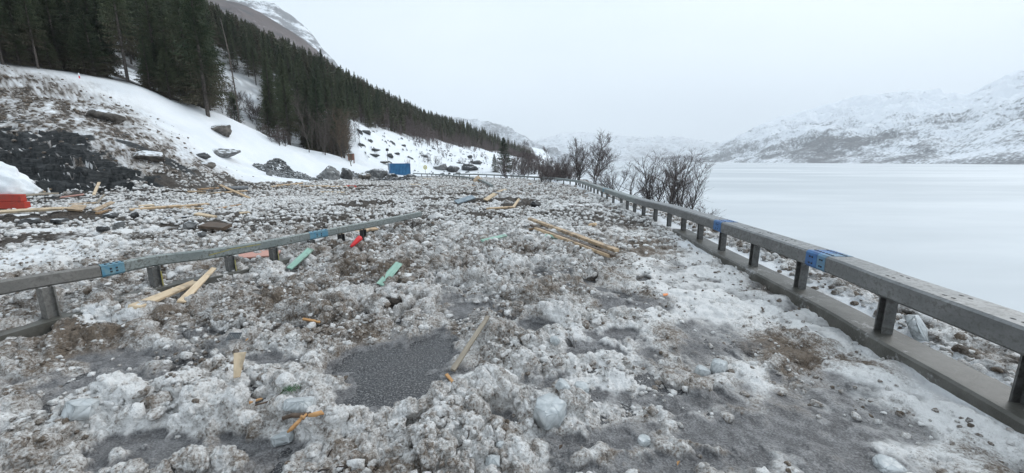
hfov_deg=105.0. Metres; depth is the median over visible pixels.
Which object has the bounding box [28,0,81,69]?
spruce tree
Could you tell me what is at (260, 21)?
mountain
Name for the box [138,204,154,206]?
plank
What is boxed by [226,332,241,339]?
crate scrap
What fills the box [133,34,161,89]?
spruce tree
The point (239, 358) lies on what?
plank
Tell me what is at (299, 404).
ice chunk
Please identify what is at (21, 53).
spruce tree
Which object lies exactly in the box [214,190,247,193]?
plank
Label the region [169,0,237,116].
spruce tree
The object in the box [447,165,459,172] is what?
boulder
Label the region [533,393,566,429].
ice chunk
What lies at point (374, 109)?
spruce tree
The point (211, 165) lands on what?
boulder
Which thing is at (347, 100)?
spruce tree
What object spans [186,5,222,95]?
spruce tree
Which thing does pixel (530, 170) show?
bare bush
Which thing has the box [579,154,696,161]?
mountain
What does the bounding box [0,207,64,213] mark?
plank
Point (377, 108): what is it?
spruce tree
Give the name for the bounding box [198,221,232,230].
boulder
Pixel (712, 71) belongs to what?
sky
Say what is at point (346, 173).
boulder
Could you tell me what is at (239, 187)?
pipe
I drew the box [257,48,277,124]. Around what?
spruce tree
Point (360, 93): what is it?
spruce tree
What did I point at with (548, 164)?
birch tree
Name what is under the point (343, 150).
spruce tree
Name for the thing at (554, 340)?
ice chunk
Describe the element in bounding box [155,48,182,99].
spruce tree
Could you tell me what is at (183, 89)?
spruce tree
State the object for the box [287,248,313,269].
plank
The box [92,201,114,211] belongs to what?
plank
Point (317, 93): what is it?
spruce tree
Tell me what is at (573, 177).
bare bush
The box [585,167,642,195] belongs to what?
birch tree
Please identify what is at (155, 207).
plank
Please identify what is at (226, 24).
spruce tree
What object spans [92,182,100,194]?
plank
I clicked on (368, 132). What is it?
boulder
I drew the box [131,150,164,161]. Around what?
boulder
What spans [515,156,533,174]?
bare bush
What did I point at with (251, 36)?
spruce tree
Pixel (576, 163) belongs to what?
birch tree
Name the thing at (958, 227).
lake
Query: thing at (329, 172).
boulder
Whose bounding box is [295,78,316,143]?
spruce tree
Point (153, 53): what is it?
spruce tree
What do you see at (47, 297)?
guardrail
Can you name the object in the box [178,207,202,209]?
plank
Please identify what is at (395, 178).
rubble
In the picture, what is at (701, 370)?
ice chunk
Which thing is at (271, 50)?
spruce tree
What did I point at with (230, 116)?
bare tree
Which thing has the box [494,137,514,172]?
spruce tree
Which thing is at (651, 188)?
birch tree
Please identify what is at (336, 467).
twig
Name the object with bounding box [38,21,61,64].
spruce tree
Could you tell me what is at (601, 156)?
birch tree
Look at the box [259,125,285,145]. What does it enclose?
bare bush
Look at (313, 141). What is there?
spruce tree
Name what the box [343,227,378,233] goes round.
plank
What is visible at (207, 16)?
spruce tree
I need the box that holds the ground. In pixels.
[0,14,1023,472]
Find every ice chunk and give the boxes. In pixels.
[60,398,99,420]
[270,430,293,446]
[282,396,316,411]
[485,454,499,466]
[495,440,503,447]
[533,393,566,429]
[549,335,559,345]
[555,378,569,389]
[574,381,588,393]
[637,434,650,446]
[693,364,710,376]
[710,358,727,373]
[871,454,907,472]
[904,314,928,341]
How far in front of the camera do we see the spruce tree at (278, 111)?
63.90 m
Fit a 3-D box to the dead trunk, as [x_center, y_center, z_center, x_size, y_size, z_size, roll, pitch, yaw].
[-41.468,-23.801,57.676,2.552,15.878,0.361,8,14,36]
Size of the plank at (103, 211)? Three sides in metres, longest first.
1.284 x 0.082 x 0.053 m
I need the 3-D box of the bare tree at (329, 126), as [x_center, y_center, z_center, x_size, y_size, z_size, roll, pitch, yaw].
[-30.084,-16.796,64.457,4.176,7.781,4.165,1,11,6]
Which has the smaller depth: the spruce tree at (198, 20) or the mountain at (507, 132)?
the spruce tree at (198, 20)
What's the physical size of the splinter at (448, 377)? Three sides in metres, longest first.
0.152 x 0.028 x 0.019 m
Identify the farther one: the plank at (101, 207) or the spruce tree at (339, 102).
the spruce tree at (339, 102)
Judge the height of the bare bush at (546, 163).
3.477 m
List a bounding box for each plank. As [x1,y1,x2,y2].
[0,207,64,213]
[59,194,83,197]
[67,204,86,211]
[69,202,95,204]
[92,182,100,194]
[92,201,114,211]
[95,209,111,213]
[96,194,105,203]
[127,280,196,308]
[129,205,180,210]
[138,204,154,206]
[175,203,209,207]
[176,267,215,302]
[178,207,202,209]
[194,212,216,217]
[197,187,218,189]
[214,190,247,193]
[220,184,250,198]
[233,352,245,377]
[238,250,280,258]
[271,182,302,186]
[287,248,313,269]
[299,185,328,186]
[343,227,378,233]
[376,262,401,285]
[450,315,488,371]
[480,234,506,241]
[483,193,497,200]
[486,206,515,209]
[528,217,618,251]
[530,224,615,256]
[534,227,611,257]
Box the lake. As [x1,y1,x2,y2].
[556,161,1023,312]
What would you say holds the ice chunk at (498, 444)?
on the ground
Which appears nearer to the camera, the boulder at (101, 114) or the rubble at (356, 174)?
the boulder at (101, 114)
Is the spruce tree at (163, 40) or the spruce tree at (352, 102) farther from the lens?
the spruce tree at (352, 102)
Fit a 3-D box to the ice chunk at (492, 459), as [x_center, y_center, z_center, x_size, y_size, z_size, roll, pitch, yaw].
[-0.108,1.247,2.182,0.089,0.061,0.078,1,-18,6]
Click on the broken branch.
(301, 416)
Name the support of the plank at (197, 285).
on the ground
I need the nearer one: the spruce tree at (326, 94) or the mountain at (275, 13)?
the spruce tree at (326, 94)
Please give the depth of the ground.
3.66 m
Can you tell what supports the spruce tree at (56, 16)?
on the ground
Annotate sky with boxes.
[255,0,1023,142]
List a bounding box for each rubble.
[253,158,312,180]
[341,168,379,180]
[376,176,416,180]
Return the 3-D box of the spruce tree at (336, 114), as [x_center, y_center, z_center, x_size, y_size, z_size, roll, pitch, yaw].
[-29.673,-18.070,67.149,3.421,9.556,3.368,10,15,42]
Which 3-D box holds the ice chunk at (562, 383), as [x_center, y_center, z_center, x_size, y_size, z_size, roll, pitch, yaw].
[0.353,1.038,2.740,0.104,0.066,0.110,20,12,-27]
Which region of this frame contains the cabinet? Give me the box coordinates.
[347,153,354,162]
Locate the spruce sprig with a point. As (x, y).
(288, 388)
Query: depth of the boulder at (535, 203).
15.24 m
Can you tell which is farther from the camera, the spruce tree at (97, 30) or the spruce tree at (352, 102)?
the spruce tree at (352, 102)
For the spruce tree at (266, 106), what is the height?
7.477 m
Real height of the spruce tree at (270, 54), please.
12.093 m
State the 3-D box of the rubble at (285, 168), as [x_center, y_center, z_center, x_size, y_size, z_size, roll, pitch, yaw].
[-23.254,-6.719,40.064,6.111,2.545,3.710,0,11,0]
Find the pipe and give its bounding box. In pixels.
[226,186,248,190]
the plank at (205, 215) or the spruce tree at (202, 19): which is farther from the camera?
the spruce tree at (202, 19)
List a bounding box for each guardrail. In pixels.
[0,211,421,319]
[413,173,492,186]
[453,173,1023,408]
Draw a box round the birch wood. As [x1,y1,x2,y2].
[332,97,542,159]
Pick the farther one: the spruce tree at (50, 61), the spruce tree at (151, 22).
the spruce tree at (151, 22)
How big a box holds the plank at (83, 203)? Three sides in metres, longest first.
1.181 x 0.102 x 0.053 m
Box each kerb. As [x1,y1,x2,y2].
[0,257,290,341]
[672,229,1023,433]
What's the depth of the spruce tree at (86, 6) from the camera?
41.34 m
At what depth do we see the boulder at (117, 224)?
9.27 m
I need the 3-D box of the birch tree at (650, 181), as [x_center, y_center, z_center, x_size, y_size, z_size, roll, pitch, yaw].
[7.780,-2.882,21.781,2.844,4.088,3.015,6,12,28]
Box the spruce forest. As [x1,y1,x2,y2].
[135,0,530,157]
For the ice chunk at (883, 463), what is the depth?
2.26 m
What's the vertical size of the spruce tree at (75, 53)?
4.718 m
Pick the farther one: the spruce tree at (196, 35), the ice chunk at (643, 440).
the spruce tree at (196, 35)
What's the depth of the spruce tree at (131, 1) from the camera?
65.80 m
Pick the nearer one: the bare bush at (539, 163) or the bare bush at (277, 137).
the bare bush at (277, 137)
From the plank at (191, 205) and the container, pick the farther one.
the container
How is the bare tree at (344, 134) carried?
on the ground
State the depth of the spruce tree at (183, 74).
44.96 m
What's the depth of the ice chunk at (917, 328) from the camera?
3.77 m
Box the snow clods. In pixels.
[0,64,1019,472]
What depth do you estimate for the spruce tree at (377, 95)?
109.23 m
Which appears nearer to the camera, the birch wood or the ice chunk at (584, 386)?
the ice chunk at (584, 386)
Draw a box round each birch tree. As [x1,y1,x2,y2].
[512,139,536,174]
[539,146,552,168]
[552,152,570,180]
[564,137,594,184]
[579,127,623,182]
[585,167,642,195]
[591,162,633,191]
[629,149,677,200]
[638,177,661,198]
[649,152,696,205]
[656,145,715,211]
[687,199,722,216]
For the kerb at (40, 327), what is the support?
on the road
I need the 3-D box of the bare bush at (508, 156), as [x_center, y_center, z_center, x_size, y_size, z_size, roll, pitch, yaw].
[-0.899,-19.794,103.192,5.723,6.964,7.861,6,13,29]
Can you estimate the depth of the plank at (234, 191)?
21.30 m
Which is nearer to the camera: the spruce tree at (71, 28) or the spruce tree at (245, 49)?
the spruce tree at (71, 28)
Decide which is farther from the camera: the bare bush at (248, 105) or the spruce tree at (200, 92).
the bare bush at (248, 105)
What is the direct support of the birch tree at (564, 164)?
on the ground
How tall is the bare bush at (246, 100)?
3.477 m
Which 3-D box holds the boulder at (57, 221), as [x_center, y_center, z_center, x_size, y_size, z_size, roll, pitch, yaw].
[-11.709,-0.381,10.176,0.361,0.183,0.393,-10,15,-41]
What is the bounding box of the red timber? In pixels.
[0,192,58,209]
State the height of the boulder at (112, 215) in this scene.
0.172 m
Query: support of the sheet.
on the ground
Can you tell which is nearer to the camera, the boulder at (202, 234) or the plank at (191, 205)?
the boulder at (202, 234)
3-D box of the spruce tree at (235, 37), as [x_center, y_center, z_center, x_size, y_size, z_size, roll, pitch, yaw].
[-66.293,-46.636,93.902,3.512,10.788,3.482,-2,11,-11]
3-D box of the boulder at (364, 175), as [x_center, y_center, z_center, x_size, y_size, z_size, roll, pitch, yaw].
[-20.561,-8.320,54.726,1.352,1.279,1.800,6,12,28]
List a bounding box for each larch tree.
[330,107,351,157]
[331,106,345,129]
[337,109,359,165]
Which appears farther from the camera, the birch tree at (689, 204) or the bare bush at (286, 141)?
the bare bush at (286, 141)
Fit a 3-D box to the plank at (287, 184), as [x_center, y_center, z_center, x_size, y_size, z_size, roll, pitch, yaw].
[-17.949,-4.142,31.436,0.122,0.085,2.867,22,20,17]
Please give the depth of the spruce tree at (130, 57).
57.91 m
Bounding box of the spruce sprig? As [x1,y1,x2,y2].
[276,383,302,393]
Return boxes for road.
[40,176,1022,472]
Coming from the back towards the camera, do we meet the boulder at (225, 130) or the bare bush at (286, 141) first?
the bare bush at (286, 141)
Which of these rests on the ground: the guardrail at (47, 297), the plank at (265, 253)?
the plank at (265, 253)
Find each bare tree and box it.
[224,104,236,118]
[289,90,313,151]
[301,106,320,149]
[309,121,322,150]
[311,125,327,151]
[312,110,335,154]
[317,111,333,151]
[323,124,335,152]
[330,133,344,156]
[334,122,356,157]
[336,115,354,161]
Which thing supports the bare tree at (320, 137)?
on the ground
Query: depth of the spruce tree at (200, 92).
46.20 m
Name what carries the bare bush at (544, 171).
on the ground
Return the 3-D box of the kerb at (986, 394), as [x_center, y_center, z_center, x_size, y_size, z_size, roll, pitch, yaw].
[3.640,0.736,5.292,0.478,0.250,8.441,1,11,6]
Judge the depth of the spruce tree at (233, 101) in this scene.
59.39 m
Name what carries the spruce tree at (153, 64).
on the ground
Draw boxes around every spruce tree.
[0,0,39,59]
[0,1,20,64]
[1,0,59,61]
[2,21,34,65]
[11,0,46,68]
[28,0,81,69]
[33,16,66,66]
[34,1,73,38]
[36,31,62,69]
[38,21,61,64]
[39,0,86,69]
[51,0,87,51]
[62,24,90,72]
[65,27,100,76]
[69,14,117,77]
[71,0,109,45]
[80,16,113,74]
[85,14,128,77]
[86,0,124,64]
[87,0,121,74]
[94,0,141,82]
[99,1,113,36]
[110,0,141,59]
[110,0,142,33]
[113,0,139,64]
[126,0,175,93]
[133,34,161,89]
[134,0,175,89]
[144,57,161,91]
[149,42,172,93]
[155,34,189,99]
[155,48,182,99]
[159,0,209,94]
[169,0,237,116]
[175,51,213,105]
[176,75,190,101]
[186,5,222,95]
[187,11,225,110]
[190,62,211,107]
[195,60,222,110]
[199,10,232,105]
[202,1,219,49]
[218,15,239,60]
[225,94,245,123]
[226,32,240,71]
[227,18,241,64]
[240,32,255,76]
[245,28,262,75]
[246,37,260,84]
[256,97,279,139]
[257,32,271,73]
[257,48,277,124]
[260,67,277,120]
[262,38,275,84]
[265,33,275,70]
[271,53,298,143]
[272,83,284,142]
[274,74,301,145]
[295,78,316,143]
[299,122,313,148]
[305,106,326,152]
[307,77,332,147]
[309,59,324,92]
[311,69,325,110]
[317,49,330,81]
[320,65,330,103]
[321,79,333,114]
[326,122,343,156]
[331,102,348,154]
[335,67,345,105]
[335,130,351,157]
[336,101,352,144]
[338,91,352,129]
[343,86,354,118]
[348,82,358,119]
[349,90,358,121]
[352,78,357,114]
[355,83,364,122]
[357,81,366,117]
[363,94,372,126]
[365,89,376,127]
[371,96,378,125]
[375,88,383,126]
[375,93,381,126]
[491,154,497,171]
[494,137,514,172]
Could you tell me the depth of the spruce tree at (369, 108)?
100.00 m
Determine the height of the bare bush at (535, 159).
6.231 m
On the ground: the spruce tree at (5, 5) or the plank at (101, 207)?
the spruce tree at (5, 5)
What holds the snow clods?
on the ground
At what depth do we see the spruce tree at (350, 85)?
94.02 m
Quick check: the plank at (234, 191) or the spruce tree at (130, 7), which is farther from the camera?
the spruce tree at (130, 7)
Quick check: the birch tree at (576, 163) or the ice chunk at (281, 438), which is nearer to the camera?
the ice chunk at (281, 438)
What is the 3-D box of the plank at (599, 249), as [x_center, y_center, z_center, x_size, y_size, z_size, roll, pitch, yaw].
[1.113,0.020,8.345,0.071,0.052,3.613,-4,11,-20]
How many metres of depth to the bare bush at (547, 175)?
37.59 m
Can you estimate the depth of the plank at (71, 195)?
18.03 m
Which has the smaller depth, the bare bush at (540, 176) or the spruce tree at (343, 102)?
the bare bush at (540, 176)
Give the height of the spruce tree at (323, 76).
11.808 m
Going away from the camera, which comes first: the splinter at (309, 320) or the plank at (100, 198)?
the splinter at (309, 320)
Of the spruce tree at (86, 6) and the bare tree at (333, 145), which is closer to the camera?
the spruce tree at (86, 6)
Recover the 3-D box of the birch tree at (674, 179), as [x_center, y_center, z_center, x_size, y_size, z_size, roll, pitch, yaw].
[8.310,-2.320,20.559,2.588,4.075,4.478,2,11,12]
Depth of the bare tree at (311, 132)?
59.14 m
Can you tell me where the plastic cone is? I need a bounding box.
[350,236,362,247]
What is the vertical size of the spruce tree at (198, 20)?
15.435 m
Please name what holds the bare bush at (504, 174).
on the ground
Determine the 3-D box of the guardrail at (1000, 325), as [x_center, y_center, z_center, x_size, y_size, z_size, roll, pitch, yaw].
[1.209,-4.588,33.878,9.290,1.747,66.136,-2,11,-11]
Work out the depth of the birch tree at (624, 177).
28.66 m
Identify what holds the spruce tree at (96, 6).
on the ground
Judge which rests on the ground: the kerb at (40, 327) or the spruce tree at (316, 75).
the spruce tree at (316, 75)
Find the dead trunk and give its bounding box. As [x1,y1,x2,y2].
[220,18,239,122]
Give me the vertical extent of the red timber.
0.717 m
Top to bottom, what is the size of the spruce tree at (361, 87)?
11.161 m
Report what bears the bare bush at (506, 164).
on the ground
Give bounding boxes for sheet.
[454,195,475,203]
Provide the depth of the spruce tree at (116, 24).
39.71 m
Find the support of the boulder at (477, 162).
on the ground
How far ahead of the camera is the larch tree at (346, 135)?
57.90 m
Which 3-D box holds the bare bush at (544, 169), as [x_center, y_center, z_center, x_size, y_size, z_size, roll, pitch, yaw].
[4.149,-7.186,44.693,2.759,2.579,2.009,-2,11,-10]
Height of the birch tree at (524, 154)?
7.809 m
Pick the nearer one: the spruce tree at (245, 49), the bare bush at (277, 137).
the bare bush at (277, 137)
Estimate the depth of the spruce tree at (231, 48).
88.68 m
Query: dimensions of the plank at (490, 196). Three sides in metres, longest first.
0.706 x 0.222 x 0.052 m
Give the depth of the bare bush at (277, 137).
50.83 m
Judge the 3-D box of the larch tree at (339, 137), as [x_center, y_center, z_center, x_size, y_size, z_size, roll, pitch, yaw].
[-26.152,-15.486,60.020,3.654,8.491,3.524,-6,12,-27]
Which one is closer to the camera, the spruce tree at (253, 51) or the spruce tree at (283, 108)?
the spruce tree at (283, 108)
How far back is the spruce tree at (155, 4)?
44.89 m
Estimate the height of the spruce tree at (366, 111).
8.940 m
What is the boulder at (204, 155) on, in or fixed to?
on the ground
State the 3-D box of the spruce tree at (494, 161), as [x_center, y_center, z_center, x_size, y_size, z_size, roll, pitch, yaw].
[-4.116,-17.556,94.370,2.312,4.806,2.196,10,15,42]
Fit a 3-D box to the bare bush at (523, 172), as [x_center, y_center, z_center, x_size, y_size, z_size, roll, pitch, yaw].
[1.325,-8.477,50.875,2.714,3.187,3.119,0,11,2]
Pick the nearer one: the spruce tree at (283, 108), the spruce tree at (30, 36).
the spruce tree at (30, 36)
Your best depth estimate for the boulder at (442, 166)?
91.56 m
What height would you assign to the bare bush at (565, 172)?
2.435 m
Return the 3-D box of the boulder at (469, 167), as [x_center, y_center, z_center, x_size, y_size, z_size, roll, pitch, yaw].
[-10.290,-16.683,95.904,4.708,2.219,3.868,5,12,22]
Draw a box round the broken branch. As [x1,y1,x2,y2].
[282,410,323,432]
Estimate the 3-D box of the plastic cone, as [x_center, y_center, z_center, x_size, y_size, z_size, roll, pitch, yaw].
[-2.849,0.088,7.179,0.103,0.182,0.286,3,11,17]
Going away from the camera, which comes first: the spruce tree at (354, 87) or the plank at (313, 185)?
the plank at (313, 185)
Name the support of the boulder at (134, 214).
on the ground
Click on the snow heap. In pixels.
(13, 180)
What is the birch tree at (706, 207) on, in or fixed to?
on the ground
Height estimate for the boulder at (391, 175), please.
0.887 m
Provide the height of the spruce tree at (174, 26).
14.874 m
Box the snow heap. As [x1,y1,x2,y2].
[0,161,41,193]
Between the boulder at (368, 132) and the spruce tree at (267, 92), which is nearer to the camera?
the spruce tree at (267, 92)
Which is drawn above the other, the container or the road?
the container
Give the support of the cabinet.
on the ground
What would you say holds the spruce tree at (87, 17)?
on the ground
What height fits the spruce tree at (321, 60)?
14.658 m
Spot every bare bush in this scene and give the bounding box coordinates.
[236,92,251,102]
[240,97,257,113]
[244,110,258,122]
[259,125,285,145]
[266,125,291,145]
[269,130,289,145]
[492,155,521,174]
[497,150,516,168]
[501,168,513,178]
[512,160,532,177]
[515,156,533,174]
[517,151,541,174]
[524,156,539,174]
[527,157,548,173]
[535,162,559,176]
[537,166,554,181]
[538,165,550,179]
[539,172,558,182]
[542,158,565,174]
[543,157,553,175]
[556,164,575,180]
[563,169,576,178]
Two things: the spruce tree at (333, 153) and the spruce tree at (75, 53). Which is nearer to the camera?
the spruce tree at (75, 53)
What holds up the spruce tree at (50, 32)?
on the ground
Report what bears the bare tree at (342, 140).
on the ground
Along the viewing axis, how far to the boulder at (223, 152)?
36.26 m
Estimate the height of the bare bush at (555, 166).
3.236 m
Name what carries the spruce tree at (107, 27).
on the ground
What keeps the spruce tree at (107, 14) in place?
on the ground
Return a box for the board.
[473,176,482,181]
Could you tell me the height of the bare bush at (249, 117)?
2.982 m
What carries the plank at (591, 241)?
on the ground
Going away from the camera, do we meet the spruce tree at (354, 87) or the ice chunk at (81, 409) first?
the ice chunk at (81, 409)
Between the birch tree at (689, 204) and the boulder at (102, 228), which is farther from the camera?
the birch tree at (689, 204)
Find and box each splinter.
[302,317,319,322]
[445,373,453,382]
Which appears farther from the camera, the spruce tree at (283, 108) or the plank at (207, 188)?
the spruce tree at (283, 108)
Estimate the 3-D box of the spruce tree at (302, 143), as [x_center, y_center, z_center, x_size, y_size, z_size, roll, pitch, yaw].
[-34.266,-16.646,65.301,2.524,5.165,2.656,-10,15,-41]
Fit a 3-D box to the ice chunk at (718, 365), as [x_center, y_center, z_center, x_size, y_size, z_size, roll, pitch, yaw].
[1.732,1.083,3.281,0.131,0.115,0.127,8,14,36]
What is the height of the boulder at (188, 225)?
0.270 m
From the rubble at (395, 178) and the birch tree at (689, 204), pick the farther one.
the rubble at (395, 178)
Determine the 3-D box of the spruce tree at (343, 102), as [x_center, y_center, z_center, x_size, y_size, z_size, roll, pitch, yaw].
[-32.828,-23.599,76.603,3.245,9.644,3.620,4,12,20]
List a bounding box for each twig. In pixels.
[255,390,283,405]
[318,444,359,471]
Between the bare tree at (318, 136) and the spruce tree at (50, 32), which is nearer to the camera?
the spruce tree at (50, 32)
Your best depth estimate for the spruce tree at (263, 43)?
96.36 m
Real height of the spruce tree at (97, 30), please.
6.557 m
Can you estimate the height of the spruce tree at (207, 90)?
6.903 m
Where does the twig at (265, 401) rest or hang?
on the ground
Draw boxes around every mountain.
[208,0,331,64]
[228,0,337,67]
[433,115,578,161]
[533,132,721,159]
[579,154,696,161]
[661,69,1023,164]
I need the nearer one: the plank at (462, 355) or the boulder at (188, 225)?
the plank at (462, 355)
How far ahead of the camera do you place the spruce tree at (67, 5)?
43.85 m
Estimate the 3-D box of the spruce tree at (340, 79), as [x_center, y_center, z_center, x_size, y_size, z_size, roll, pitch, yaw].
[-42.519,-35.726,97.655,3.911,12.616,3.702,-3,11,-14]
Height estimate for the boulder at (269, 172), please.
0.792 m
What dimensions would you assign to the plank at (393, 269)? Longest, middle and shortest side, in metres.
0.546 x 0.121 x 0.026 m
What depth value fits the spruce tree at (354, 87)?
106.53 m
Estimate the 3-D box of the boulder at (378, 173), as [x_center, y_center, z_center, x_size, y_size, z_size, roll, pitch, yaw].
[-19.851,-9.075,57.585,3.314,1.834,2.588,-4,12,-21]
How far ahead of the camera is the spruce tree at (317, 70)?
90.64 m
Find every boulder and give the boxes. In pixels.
[17,218,44,224]
[50,218,69,223]
[84,109,127,123]
[96,226,110,231]
[101,212,118,218]
[112,221,125,228]
[130,212,139,217]
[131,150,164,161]
[183,221,196,229]
[196,152,210,158]
[197,231,206,236]
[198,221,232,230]
[201,162,215,168]
[211,124,231,136]
[212,148,240,157]
[266,168,272,175]
[316,165,339,179]
[340,168,352,179]
[358,172,370,179]
[362,130,370,134]
[365,168,387,178]
[386,173,397,177]
[403,174,415,176]
[433,163,447,169]
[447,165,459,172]
[461,164,477,170]
[472,160,481,163]
[530,200,540,206]
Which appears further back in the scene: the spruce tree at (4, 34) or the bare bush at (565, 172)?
the bare bush at (565, 172)
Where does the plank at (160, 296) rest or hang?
on the ground
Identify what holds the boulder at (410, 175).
on the ground
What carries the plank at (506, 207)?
on the ground
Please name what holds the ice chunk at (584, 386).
on the ground
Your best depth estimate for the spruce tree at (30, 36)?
34.64 m
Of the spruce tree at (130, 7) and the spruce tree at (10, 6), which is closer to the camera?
the spruce tree at (10, 6)
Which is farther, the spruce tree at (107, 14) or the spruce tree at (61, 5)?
the spruce tree at (107, 14)
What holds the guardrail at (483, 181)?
on the road
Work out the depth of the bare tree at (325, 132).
57.31 m
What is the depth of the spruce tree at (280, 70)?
61.66 m
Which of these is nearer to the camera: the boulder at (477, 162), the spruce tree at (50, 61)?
the spruce tree at (50, 61)
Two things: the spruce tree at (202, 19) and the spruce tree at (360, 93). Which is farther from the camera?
the spruce tree at (360, 93)
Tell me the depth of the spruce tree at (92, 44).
37.66 m
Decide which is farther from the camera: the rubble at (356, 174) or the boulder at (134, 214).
the rubble at (356, 174)
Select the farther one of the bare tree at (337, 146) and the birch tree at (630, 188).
the bare tree at (337, 146)
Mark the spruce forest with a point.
(394, 105)
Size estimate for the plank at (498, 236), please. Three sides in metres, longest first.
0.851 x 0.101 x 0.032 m
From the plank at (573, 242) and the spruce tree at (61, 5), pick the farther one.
the spruce tree at (61, 5)
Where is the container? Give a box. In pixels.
[388,163,410,174]
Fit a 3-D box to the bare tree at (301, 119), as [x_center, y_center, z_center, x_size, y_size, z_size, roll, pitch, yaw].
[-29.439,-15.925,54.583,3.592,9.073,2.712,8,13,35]
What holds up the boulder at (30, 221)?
on the ground
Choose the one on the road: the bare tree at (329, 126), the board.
the board
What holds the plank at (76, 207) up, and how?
on the ground
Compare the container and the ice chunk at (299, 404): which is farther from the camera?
the container

